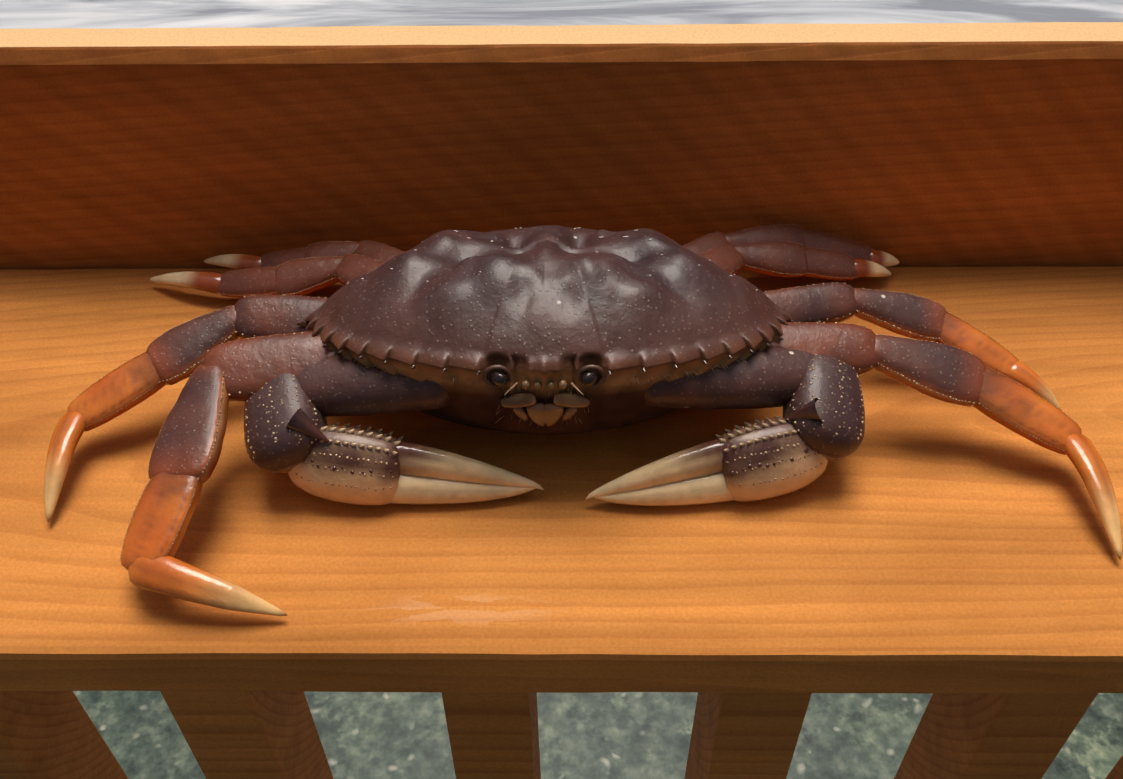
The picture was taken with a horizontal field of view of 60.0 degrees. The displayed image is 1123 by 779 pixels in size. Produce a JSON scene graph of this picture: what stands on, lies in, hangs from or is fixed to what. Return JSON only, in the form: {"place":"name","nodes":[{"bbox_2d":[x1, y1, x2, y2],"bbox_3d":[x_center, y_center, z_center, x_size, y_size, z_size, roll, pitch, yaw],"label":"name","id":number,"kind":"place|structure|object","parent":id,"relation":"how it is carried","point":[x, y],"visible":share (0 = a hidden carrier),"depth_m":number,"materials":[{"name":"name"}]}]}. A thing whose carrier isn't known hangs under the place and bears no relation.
{"place":"outdoors","nodes":[
{"label":"outdoors","id":0,"kind":"place"},
{"bbox_2d":[0,0,1122,778],"bbox_3d":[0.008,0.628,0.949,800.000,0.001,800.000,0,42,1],"label":"water","id":1,"kind":"structure","parent":0,"point":[582,736],"depth_m":1.21,"materials":[{"name":"grey liquid"}]},
{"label":"posts","id":2,"kind":"object","parent":1,"relation":"in","visible":0},
{"bbox_2d":[0,266,1122,693],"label":"plank","id":3,"kind":"object","parent":2,"relation":"on","point":[916,542],"visible":0.54,"depth_m":0.32,"materials":[{"name":"brown wood"}]},
{"bbox_2d":[44,224,1121,615],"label":"crab","id":4,"kind":"object","parent":3,"relation":"on","point":[548,330],"visible":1,"depth_m":0.32},
{"bbox_2d":[0,22,1122,269],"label":"back board","id":5,"kind":"object","parent":2,"relation":"attached to","point":[904,144],"visible":0.67,"depth_m":0.40,"materials":[{"name":"brown wood"}]},
{"bbox_3d":[0.007,0.675,0.850,3.200,0.040,0.054,0,42,1],"label":"bottom rail","id":6,"kind":"object","parent":1,"relation":"on","visible":0},
{"bbox_2d":[0,691,1122,778],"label":"wooden slats","id":7,"kind":"object","parent":6,"relation":"on","point":[226,735],"visible":0.44,"depth_m":0.34,"materials":[{"name":"brown wood"}]}
]}

